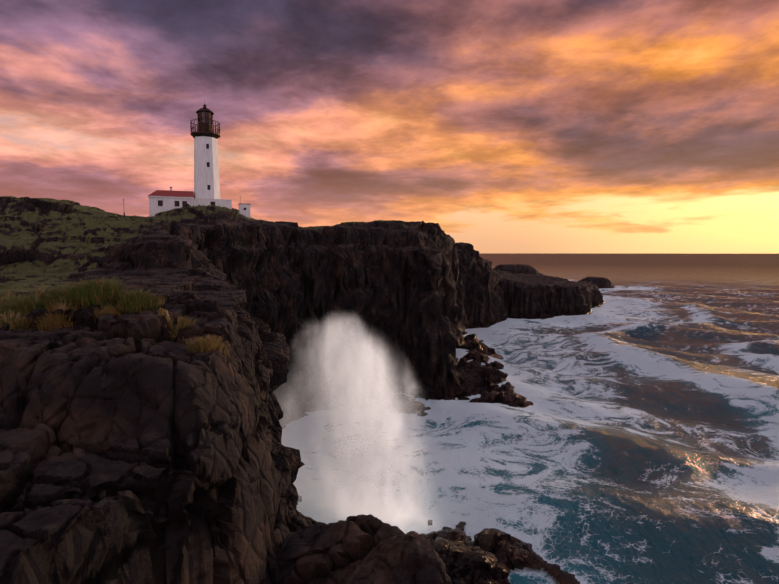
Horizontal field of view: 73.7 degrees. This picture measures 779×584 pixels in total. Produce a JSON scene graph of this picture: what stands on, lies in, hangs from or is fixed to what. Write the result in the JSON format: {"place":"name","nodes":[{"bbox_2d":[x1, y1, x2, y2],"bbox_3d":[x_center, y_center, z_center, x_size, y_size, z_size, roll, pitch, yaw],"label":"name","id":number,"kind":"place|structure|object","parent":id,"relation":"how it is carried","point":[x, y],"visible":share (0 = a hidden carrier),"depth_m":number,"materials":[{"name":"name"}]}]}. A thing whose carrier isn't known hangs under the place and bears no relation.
{"place":"outdoors","nodes":[
{"label":"outdoors","id":0,"kind":"place"},
{"bbox_2d":[0,196,614,583],"bbox_3d":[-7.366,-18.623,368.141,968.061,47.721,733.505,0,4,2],"label":"cliff terrain","id":1,"kind":"structure","parent":0,"point":[142,447],"depth_m":14.30,"materials":[{"name":"brown stone"}]},
{"bbox_2d":[0,275,234,355],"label":"grass tufts","id":2,"kind":"object","parent":1,"relation":"on","point":[102,294],"visible":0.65,"depth_m":14.16,"materials":[{"name":"green plant"}]},
{"bbox_2d":[147,187,231,216],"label":"keepers house","id":3,"kind":"structure","parent":1,"relation":"on","point":[163,200],"depth_m":101.85,"materials":[{"name":"white paint"}]},
{"bbox_2d":[190,104,220,198],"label":"lighthouse","id":4,"kind":"object","parent":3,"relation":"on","point":[206,171],"visible":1,"depth_m":103.46,"materials":[{"name":"white paint"}]},
{"bbox_2d":[238,203,250,218],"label":"outbuilding","id":5,"kind":"structure","parent":1,"relation":"on","point":[244,209],"depth_m":107.25,"materials":[{"name":"white paint"}]},
{"bbox_2d":[0,0,778,253],"label":"sky","id":6,"kind":"structure","parent":0,"point":[508,126],"materials":[{"name":"orange"}]},
{"bbox_2d":[281,253,778,583],"bbox_3d":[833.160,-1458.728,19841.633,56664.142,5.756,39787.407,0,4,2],"label":"sea water","id":7,"kind":"structure","parent":0,"point":[637,442],"depth_m":83.43,"materials":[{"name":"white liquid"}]}
]}

